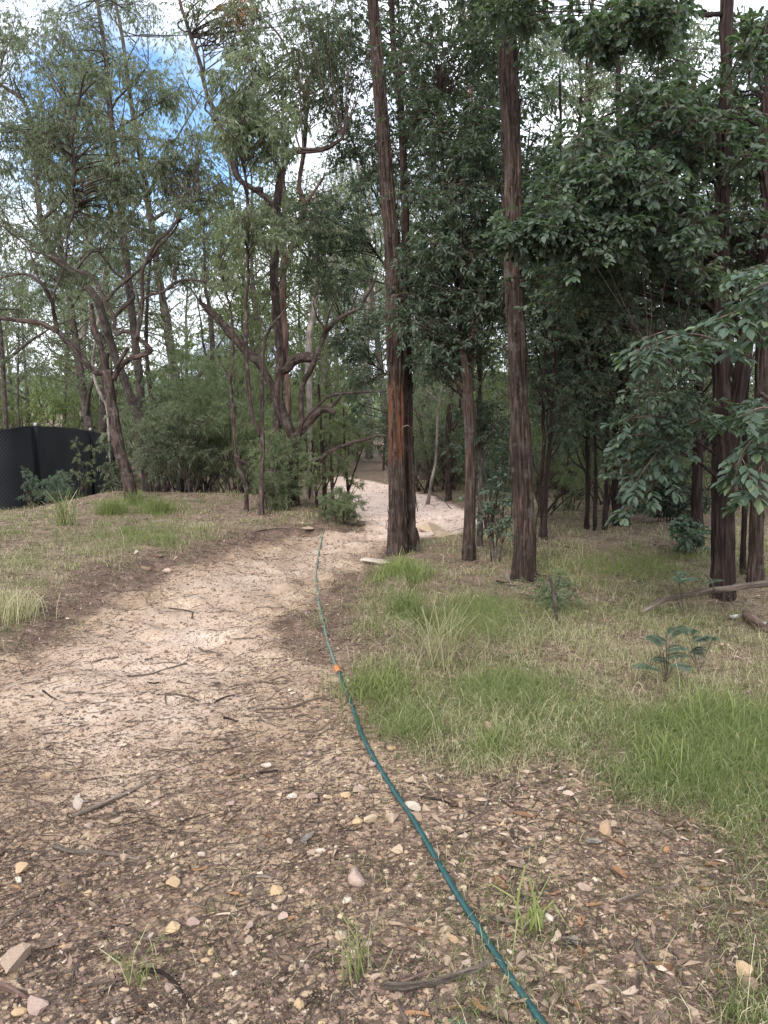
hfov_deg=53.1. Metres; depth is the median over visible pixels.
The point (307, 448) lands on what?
sapling tree
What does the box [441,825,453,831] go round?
fallen leaf
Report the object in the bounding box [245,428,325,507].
bush
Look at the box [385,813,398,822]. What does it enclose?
stone
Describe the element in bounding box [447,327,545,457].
bushy tree
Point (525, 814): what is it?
fallen leaf
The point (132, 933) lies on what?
stick
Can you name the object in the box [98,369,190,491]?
bush
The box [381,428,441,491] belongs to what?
understorey bush
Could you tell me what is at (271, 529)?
stick
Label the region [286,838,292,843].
stone
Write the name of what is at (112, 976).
fallen leaf
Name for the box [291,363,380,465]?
bushy tree
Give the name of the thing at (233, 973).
stone
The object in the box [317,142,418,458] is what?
gum tree
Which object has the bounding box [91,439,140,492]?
shrub
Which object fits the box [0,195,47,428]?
gum tree
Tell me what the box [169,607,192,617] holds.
stick
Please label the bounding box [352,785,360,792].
stone
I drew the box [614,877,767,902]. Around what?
stick
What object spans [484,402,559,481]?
understorey bush
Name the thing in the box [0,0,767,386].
sky
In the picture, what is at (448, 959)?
stone
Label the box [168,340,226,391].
bushy tree
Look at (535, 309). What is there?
forest tree
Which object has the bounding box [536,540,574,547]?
stick
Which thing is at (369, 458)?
bushy tree
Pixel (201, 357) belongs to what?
bush
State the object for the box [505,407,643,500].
understorey bush
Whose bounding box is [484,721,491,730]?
stone
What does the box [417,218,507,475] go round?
forest tree
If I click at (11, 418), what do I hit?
bushy tree
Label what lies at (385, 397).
bushy tree
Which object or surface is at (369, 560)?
rock
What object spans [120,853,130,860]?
stone
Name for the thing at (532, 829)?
stone
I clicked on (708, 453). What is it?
understorey bush
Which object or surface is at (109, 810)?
stone
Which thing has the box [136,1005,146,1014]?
fallen leaf
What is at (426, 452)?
understorey bush
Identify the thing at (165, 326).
gum tree
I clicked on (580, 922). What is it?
fallen leaf
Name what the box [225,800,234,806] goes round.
stone
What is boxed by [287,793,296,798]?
stone
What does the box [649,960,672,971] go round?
fallen leaf
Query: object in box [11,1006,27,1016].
stone
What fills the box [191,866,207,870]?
fallen leaf
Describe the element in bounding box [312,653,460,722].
grass tussock
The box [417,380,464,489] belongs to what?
understorey bush
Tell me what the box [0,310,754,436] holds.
woodland
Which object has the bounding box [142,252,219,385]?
gum tree
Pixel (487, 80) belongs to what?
gum tree
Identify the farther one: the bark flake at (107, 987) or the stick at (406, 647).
the stick at (406, 647)
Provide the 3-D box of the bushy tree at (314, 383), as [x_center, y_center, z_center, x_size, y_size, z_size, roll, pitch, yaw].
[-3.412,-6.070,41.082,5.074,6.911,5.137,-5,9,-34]
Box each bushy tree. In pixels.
[0,366,35,427]
[0,384,20,428]
[0,390,56,429]
[24,358,99,429]
[45,341,145,443]
[57,390,98,431]
[92,399,125,432]
[122,394,190,467]
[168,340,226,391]
[178,352,236,412]
[217,381,318,465]
[222,345,305,428]
[289,338,355,438]
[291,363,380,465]
[292,380,349,456]
[328,390,381,464]
[339,420,380,460]
[361,389,415,470]
[370,411,414,453]
[372,341,475,475]
[413,397,461,467]
[416,391,497,483]
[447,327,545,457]
[449,359,507,396]
[599,325,687,459]
[612,366,712,428]
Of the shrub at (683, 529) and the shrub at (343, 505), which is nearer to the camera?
the shrub at (683, 529)
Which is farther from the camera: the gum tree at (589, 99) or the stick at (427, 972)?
the gum tree at (589, 99)
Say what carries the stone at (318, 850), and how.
on the path
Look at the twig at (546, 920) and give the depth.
2.26 m
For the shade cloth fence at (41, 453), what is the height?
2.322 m
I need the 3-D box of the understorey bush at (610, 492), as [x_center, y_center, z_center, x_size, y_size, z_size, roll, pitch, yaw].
[3.884,-1.339,12.555,1.689,2.808,2.300,-5,9,-35]
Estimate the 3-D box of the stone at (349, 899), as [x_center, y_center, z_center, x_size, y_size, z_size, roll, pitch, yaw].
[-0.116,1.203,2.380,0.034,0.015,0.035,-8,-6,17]
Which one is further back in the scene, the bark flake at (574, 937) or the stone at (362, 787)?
the stone at (362, 787)
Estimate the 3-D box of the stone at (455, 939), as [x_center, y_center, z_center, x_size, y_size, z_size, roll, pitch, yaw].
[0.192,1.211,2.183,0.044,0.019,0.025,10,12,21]
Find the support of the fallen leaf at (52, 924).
on the path
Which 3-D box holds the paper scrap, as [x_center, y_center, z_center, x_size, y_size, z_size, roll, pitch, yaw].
[2.528,0.753,5.526,0.073,0.037,0.075,1,3,-23]
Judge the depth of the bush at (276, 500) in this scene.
10.79 m
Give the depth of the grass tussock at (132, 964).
2.06 m
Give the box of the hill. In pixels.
[0,375,495,417]
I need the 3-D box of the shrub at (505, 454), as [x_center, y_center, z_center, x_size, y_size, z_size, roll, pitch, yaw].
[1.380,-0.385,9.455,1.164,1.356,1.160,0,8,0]
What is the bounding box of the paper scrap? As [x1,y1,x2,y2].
[729,614,739,618]
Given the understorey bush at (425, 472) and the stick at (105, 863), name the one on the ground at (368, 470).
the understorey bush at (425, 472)
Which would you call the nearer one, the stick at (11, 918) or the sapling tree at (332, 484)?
the stick at (11, 918)
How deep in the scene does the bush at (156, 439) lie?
13.19 m
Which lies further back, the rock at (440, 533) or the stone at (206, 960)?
the rock at (440, 533)
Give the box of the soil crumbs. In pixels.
[0,485,767,1023]
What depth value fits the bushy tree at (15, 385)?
43.20 m
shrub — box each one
[15,465,42,508]
[32,471,75,503]
[65,436,99,497]
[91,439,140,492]
[315,485,368,526]
[448,426,539,531]
[459,461,513,561]
[513,565,587,613]
[632,464,710,520]
[667,514,710,553]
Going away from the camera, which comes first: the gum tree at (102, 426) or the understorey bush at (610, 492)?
the understorey bush at (610, 492)
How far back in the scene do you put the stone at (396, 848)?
2.61 m
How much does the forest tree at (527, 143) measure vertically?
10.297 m
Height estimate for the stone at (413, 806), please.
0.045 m
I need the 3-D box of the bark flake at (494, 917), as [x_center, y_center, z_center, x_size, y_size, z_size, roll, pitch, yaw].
[0.358,1.197,2.243,0.122,0.011,0.029,4,14,25]
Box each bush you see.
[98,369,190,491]
[113,397,181,491]
[114,347,199,491]
[120,340,222,492]
[132,400,218,491]
[138,400,228,492]
[140,337,242,492]
[151,357,259,492]
[153,358,237,492]
[154,329,297,493]
[181,378,250,492]
[189,325,290,493]
[196,397,269,492]
[209,363,308,493]
[219,359,340,470]
[236,403,297,470]
[243,469,297,511]
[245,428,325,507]
[370,371,485,492]
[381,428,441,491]
[413,419,460,482]
[413,420,463,485]
[414,401,484,490]
[415,382,483,483]
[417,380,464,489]
[439,381,510,477]
[452,366,537,485]
[473,373,535,489]
[476,380,578,498]
[482,424,627,517]
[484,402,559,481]
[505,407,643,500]
[531,398,611,488]
[531,404,612,510]
[546,426,689,504]
[565,404,738,513]
[575,362,685,510]
[631,376,711,503]
[635,429,750,500]
[673,390,749,490]
[692,378,766,501]
[739,442,767,499]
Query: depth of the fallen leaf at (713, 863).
2.48 m
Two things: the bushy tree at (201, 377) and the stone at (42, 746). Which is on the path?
the stone at (42, 746)
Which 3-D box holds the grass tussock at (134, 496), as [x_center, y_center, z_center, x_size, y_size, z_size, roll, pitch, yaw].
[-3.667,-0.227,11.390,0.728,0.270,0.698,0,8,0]
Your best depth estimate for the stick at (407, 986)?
2.01 m
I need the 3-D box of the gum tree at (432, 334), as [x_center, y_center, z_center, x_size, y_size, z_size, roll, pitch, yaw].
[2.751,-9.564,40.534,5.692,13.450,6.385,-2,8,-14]
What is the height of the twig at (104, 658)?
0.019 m
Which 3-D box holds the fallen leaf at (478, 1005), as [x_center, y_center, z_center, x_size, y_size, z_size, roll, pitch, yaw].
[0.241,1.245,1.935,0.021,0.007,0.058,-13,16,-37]
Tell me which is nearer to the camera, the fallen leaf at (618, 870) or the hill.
the fallen leaf at (618, 870)
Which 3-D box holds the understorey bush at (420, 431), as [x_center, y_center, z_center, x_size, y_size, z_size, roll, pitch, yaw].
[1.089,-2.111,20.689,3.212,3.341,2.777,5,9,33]
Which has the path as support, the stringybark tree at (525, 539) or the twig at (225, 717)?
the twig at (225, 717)
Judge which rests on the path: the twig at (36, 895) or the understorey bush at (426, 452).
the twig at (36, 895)
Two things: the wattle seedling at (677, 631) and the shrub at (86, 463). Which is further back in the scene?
the shrub at (86, 463)
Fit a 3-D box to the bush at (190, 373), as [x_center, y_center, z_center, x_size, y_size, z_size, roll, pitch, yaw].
[-3.941,-1.768,16.839,2.102,3.260,2.604,2,8,12]
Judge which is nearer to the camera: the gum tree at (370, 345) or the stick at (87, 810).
the stick at (87, 810)
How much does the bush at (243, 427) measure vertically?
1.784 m
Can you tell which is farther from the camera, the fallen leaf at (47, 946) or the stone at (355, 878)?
the stone at (355, 878)
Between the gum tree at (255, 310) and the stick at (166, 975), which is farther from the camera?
the gum tree at (255, 310)
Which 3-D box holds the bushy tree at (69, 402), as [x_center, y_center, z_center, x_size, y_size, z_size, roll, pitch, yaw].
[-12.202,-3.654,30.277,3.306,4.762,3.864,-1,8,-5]
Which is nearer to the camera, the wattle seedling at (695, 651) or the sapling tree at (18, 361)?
the wattle seedling at (695, 651)
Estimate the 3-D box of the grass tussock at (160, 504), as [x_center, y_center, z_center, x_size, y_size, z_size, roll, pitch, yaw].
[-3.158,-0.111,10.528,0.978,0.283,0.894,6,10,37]
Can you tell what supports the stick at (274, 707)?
on the path
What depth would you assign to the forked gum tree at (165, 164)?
11.75 m
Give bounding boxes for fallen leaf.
[37,939,58,949]
[50,916,63,926]
[108,964,114,978]
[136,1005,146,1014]
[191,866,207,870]
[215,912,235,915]
[228,892,242,896]
[277,955,293,964]
[280,936,288,948]
[388,921,405,927]
[404,1010,429,1016]
[408,926,428,934]
[438,1019,467,1023]
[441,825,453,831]
[445,1005,464,1009]
[472,997,489,1011]
[493,874,508,889]
[496,919,515,923]
[504,987,509,996]
[507,863,534,871]
[508,905,523,909]
[512,811,531,817]
[527,987,535,996]
[529,954,549,961]
[551,930,560,942]
[574,999,581,1012]
[577,946,586,959]
[578,916,584,925]
[585,902,603,906]
[585,983,602,990]
[610,838,625,846]
[611,866,627,879]
[621,985,638,994]
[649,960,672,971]
[662,909,671,923]
[663,845,669,853]
[671,876,681,883]
[699,881,713,886]
[704,861,723,865]
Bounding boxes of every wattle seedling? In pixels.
[631,626,691,682]
[672,571,723,616]
[684,629,718,670]
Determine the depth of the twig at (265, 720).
3.75 m
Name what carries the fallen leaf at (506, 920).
on the bark flake at (494, 917)
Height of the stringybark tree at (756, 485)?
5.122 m
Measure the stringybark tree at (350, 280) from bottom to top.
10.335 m
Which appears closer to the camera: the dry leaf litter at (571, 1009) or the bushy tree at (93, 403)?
the dry leaf litter at (571, 1009)
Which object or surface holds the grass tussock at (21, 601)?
on the ground at (368, 470)
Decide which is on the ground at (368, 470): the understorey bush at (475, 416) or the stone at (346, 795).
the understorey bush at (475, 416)
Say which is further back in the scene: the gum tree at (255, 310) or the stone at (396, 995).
the gum tree at (255, 310)
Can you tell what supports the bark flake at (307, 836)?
on the path
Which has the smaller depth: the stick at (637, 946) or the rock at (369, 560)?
the stick at (637, 946)
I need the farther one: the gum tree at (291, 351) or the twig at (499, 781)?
the gum tree at (291, 351)
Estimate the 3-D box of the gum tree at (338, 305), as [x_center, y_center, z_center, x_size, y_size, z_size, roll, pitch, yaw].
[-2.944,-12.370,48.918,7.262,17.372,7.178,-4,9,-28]
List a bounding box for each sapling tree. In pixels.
[0,324,60,426]
[188,43,304,514]
[194,205,269,511]
[293,422,331,499]
[304,413,340,505]
[311,384,351,510]
[323,398,357,504]
[337,407,368,496]
[412,374,474,504]
[420,80,554,545]
[488,49,597,539]
[525,306,636,528]
[536,266,628,530]
[556,292,659,529]
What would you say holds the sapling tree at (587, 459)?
on the ground at (368, 470)
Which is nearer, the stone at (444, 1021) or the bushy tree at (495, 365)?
the stone at (444, 1021)
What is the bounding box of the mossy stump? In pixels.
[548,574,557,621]
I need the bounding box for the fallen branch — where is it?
[640,570,767,612]
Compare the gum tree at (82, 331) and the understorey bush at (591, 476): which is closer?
the understorey bush at (591, 476)
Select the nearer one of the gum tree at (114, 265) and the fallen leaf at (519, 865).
the fallen leaf at (519, 865)
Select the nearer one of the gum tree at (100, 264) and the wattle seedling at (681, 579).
the wattle seedling at (681, 579)
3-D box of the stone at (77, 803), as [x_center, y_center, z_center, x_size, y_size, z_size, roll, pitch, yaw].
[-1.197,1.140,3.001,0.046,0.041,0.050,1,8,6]
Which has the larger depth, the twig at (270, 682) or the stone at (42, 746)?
the twig at (270, 682)
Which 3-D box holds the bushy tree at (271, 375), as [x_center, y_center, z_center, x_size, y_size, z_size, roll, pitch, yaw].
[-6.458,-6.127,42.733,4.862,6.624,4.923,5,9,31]
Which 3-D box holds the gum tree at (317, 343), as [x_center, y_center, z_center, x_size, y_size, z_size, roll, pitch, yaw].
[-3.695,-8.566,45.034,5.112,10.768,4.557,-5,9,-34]
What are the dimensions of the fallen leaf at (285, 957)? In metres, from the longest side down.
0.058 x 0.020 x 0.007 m
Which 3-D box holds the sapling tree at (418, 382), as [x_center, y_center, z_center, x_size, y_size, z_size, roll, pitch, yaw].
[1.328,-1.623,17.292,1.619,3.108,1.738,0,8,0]
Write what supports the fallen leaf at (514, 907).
on the twig litter at (366, 922)
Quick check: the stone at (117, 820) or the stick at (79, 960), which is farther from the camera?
the stone at (117, 820)
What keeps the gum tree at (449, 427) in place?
on the ground at (368, 470)
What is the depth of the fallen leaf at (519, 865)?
2.51 m
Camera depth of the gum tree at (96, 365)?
51.91 m
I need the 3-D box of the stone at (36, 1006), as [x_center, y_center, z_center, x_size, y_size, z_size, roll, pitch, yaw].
[-0.899,1.275,1.979,0.081,0.042,0.046,-4,11,21]
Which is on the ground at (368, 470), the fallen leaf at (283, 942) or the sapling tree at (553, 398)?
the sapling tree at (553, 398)
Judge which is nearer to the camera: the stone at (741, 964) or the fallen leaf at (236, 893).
the stone at (741, 964)
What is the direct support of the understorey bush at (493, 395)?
on the ground at (368, 470)
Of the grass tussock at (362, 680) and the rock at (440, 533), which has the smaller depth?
the grass tussock at (362, 680)
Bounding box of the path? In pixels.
[0,476,550,1023]
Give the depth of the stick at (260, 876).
2.54 m
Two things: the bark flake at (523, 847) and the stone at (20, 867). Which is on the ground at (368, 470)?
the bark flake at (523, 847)
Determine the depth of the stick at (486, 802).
2.90 m
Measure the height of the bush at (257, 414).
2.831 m
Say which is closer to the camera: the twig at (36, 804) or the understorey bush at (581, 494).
the twig at (36, 804)
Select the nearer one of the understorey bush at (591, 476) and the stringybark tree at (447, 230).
the stringybark tree at (447, 230)
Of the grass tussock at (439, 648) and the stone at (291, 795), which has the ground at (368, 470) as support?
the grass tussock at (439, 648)
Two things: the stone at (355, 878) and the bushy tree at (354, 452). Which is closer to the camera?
the stone at (355, 878)
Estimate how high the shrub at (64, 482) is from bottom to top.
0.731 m
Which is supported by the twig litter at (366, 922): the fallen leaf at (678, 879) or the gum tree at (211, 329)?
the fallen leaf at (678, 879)
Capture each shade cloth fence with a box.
[0,423,121,509]
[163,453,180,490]
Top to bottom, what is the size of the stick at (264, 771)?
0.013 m
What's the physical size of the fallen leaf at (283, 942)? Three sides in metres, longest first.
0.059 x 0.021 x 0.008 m
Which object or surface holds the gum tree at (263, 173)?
on the ground at (368, 470)
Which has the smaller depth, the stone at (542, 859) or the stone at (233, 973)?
the stone at (233, 973)
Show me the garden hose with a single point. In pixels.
(491, 947)
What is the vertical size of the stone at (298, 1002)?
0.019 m
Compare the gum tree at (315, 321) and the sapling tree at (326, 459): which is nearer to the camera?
the sapling tree at (326, 459)
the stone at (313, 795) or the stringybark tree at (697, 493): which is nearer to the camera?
the stone at (313, 795)
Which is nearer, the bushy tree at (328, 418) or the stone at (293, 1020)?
the stone at (293, 1020)
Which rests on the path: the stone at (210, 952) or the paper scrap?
the stone at (210, 952)
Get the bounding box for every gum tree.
[0,0,152,491]
[0,53,245,499]
[0,78,152,430]
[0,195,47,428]
[0,221,76,428]
[0,255,62,426]
[0,273,50,428]
[2,214,120,428]
[3,46,182,429]
[7,32,205,434]
[11,0,245,485]
[18,262,101,425]
[31,0,197,410]
[48,230,168,431]
[64,269,140,429]
[68,244,129,490]
[127,219,208,491]
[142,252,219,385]
[158,0,387,505]
[164,143,303,399]
[167,186,253,492]
[174,144,332,470]
[178,68,382,453]
[196,250,289,408]
[199,296,281,492]
[203,248,297,390]
[217,285,292,390]
[250,242,357,462]
[266,21,374,463]
[279,121,385,450]
[286,228,360,391]
[290,295,345,400]
[292,180,383,444]
[293,289,362,407]
[295,185,348,497]
[297,142,419,466]
[307,171,401,373]
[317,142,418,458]
[326,163,417,417]
[335,245,413,404]
[358,170,432,399]
[365,122,501,479]
[375,293,445,400]
[413,210,475,394]
[424,0,544,384]
[442,334,468,500]
[447,316,505,388]
[519,0,767,508]
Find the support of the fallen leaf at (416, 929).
on the twig litter at (366, 922)
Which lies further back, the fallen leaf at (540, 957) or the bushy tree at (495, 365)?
the bushy tree at (495, 365)
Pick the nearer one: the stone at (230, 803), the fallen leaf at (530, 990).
the fallen leaf at (530, 990)
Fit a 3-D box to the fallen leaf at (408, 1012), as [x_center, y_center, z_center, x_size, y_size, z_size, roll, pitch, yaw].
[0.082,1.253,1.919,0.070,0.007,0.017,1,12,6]
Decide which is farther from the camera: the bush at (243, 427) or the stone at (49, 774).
the bush at (243, 427)
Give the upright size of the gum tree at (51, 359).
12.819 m
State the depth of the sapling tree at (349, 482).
15.05 m
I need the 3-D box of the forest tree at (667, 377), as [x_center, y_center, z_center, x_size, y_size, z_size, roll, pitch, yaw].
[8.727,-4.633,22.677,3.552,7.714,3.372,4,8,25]
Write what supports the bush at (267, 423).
on the ground at (368, 470)
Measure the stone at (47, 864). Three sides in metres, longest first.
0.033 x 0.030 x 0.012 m
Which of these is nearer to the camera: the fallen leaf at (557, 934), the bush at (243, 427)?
the fallen leaf at (557, 934)
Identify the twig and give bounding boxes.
[24,893,43,899]
[28,799,52,812]
[60,691,80,693]
[92,656,117,662]
[223,716,237,722]
[259,680,286,684]
[260,717,277,726]
[338,826,371,832]
[489,779,509,786]
[542,910,564,922]
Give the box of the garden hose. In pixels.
[315,530,547,1023]
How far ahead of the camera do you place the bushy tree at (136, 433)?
26.35 m
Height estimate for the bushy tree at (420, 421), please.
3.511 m
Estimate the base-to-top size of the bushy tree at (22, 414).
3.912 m
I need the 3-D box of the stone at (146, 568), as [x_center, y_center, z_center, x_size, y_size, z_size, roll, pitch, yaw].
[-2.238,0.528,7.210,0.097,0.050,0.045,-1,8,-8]
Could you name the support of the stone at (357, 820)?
on the path
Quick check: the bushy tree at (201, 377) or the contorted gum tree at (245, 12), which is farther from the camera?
the bushy tree at (201, 377)
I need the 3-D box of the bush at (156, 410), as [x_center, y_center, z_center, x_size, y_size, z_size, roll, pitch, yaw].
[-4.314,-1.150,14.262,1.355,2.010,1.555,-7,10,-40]
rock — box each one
[360,557,388,563]
[417,522,441,531]
[434,530,455,536]
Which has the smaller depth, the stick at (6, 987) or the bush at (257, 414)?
the stick at (6, 987)
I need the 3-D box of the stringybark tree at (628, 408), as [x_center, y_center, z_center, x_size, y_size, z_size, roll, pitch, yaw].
[2.996,-3.175,9.966,2.408,6.907,3.742,2,8,12]
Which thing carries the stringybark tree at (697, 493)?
on the ground at (368, 470)
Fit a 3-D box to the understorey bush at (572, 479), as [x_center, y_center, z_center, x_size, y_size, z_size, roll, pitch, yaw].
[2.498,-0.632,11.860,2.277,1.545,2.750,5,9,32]
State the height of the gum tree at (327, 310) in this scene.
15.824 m
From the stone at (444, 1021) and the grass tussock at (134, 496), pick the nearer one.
the stone at (444, 1021)
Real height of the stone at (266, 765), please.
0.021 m
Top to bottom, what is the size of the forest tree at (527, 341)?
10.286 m
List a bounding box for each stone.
[0,943,31,973]
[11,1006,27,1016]
[15,862,28,873]
[15,876,21,882]
[27,995,48,1015]
[39,743,49,749]
[44,862,53,867]
[45,772,53,777]
[58,905,64,912]
[73,797,83,809]
[83,889,92,895]
[84,823,91,828]
[92,874,100,880]
[104,808,113,812]
[111,817,122,823]
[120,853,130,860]
[141,566,150,570]
[162,568,172,572]
[164,982,174,991]
[165,921,179,933]
[166,876,179,887]
[186,916,199,925]
[197,852,205,855]
[200,957,211,962]
[208,947,213,954]
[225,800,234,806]
[229,970,238,976]
[245,920,253,929]
[245,935,253,943]
[260,762,271,767]
[270,885,282,896]
[271,903,278,910]
[278,911,288,919]
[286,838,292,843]
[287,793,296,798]
[289,1019,299,1023]
[293,998,303,1009]
[305,792,317,798]
[307,849,315,855]
[315,848,325,853]
[323,827,329,833]
[340,791,350,797]
[342,897,351,903]
[347,864,357,869]
[348,868,364,887]
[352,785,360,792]
[352,816,362,824]
[358,784,364,790]
[364,814,377,823]
[368,761,375,766]
[370,973,381,978]
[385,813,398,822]
[387,745,396,749]
[391,844,403,853]
[391,991,401,1001]
[405,776,413,782]
[405,801,420,811]
[410,811,421,821]
[421,804,430,811]
[441,1017,448,1023]
[442,925,453,932]
[444,955,451,965]
[445,933,458,943]
[457,834,467,837]
[462,959,470,966]
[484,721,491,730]
[508,851,515,855]
[518,786,527,791]
[528,827,535,831]
[538,856,546,863]
[545,913,553,921]
[562,790,573,795]
[577,882,592,891]
[599,819,611,835]
[610,820,616,825]
[736,960,753,975]
[738,976,757,993]
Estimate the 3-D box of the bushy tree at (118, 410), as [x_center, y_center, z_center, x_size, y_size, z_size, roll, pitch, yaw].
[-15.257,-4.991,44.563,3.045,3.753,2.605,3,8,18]
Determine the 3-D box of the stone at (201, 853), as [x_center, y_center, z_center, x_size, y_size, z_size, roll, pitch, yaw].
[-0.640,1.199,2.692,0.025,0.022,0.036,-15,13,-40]
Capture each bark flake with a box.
[53,939,69,945]
[98,982,125,992]
[300,835,306,844]
[304,831,313,840]
[485,915,525,930]
[516,844,541,851]
[564,935,578,944]
[585,838,602,843]
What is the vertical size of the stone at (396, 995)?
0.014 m
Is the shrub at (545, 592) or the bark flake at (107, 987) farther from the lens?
the shrub at (545, 592)
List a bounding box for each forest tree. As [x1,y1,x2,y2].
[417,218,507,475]
[443,124,555,483]
[489,0,712,495]
[492,152,563,435]
[500,117,611,489]
[638,293,693,393]
[662,130,759,403]
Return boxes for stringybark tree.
[288,0,461,439]
[359,0,539,560]
[367,0,419,556]
[445,0,554,582]
[474,0,767,601]
[525,6,709,526]
[607,28,753,529]
[684,13,767,582]
[700,253,756,574]
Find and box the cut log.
[742,610,767,632]
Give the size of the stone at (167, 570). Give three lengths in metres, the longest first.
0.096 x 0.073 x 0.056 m
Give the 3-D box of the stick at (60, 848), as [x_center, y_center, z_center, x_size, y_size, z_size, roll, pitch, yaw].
[-1.008,1.193,2.684,0.344,0.024,0.036,2,8,13]
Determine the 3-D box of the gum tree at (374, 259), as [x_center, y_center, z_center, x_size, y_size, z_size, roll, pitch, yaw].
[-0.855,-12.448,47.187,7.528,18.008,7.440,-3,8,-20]
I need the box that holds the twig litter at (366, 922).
[0,490,767,1023]
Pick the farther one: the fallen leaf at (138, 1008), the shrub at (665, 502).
the shrub at (665, 502)
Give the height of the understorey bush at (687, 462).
1.990 m
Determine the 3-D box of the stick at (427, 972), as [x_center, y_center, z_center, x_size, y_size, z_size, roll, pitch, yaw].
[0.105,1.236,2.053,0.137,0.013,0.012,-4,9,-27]
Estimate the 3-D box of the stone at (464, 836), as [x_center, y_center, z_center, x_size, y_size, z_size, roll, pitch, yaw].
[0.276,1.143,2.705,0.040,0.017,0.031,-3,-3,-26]
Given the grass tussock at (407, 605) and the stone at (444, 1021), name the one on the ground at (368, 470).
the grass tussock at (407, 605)
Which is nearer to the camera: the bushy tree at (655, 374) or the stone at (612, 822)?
the stone at (612, 822)
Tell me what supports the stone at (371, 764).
on the path
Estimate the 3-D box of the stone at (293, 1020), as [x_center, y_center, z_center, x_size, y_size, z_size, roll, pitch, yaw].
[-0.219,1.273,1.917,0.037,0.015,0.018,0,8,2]
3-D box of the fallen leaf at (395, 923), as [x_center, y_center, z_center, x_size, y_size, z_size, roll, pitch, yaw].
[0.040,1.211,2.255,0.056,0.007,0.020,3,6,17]
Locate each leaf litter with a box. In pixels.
[393,756,755,1023]
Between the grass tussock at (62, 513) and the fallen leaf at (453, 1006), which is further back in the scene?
the grass tussock at (62, 513)
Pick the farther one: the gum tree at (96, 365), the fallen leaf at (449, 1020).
the gum tree at (96, 365)
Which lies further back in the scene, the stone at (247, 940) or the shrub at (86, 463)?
the shrub at (86, 463)
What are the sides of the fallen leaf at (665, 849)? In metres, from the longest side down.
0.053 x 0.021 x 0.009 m
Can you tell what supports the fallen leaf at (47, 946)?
on the twig litter at (366, 922)
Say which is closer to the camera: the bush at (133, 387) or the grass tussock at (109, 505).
the grass tussock at (109, 505)
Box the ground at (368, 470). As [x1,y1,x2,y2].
[0,412,767,1023]
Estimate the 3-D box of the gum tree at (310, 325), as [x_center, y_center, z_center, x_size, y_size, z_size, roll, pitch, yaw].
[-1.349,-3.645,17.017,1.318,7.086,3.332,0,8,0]
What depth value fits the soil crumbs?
2.85 m
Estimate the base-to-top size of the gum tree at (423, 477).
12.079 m
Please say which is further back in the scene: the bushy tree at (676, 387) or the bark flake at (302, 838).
the bushy tree at (676, 387)
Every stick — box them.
[0,907,27,927]
[0,981,28,998]
[52,843,140,860]
[70,775,161,818]
[75,939,85,985]
[83,979,124,987]
[98,858,154,866]
[119,924,159,940]
[127,662,186,676]
[138,967,189,1010]
[164,693,198,700]
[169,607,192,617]
[198,647,222,655]
[250,695,324,710]
[252,528,295,531]
[257,874,274,878]
[259,769,277,772]
[383,955,495,991]
[390,633,427,655]
[392,991,408,1023]
[400,965,445,981]
[418,487,451,508]
[419,796,450,804]
[467,1007,511,1023]
[478,793,489,817]
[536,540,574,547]
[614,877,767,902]
[634,939,666,980]
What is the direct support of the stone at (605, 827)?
on the ground at (368, 470)
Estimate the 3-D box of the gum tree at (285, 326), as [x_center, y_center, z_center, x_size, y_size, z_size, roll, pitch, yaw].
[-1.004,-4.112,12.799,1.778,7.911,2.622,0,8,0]
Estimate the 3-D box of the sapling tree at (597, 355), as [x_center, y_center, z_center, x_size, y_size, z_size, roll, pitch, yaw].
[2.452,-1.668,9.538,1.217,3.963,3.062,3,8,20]
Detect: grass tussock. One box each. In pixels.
[0,583,60,626]
[22,486,82,526]
[83,495,137,515]
[88,918,186,988]
[118,488,153,505]
[132,494,187,514]
[287,905,435,987]
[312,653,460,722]
[360,549,450,587]
[363,589,523,672]
[372,582,458,629]
[463,716,537,763]
[466,863,571,962]
[579,705,756,785]
[638,668,767,756]
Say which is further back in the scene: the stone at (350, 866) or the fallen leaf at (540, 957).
the stone at (350, 866)
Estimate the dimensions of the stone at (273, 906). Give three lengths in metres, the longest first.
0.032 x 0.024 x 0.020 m
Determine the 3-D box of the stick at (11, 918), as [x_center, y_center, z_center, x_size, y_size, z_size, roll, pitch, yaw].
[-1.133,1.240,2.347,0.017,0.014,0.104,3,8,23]
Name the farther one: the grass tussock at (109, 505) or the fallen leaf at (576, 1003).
the grass tussock at (109, 505)
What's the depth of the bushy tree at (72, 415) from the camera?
38.45 m
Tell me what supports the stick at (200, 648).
on the path
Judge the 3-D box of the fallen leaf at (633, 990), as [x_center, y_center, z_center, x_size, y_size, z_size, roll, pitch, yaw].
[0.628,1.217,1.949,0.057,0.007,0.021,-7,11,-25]
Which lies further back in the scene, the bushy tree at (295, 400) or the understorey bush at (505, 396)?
the bushy tree at (295, 400)
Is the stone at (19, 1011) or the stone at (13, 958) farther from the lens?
the stone at (13, 958)
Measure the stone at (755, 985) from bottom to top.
0.035 m

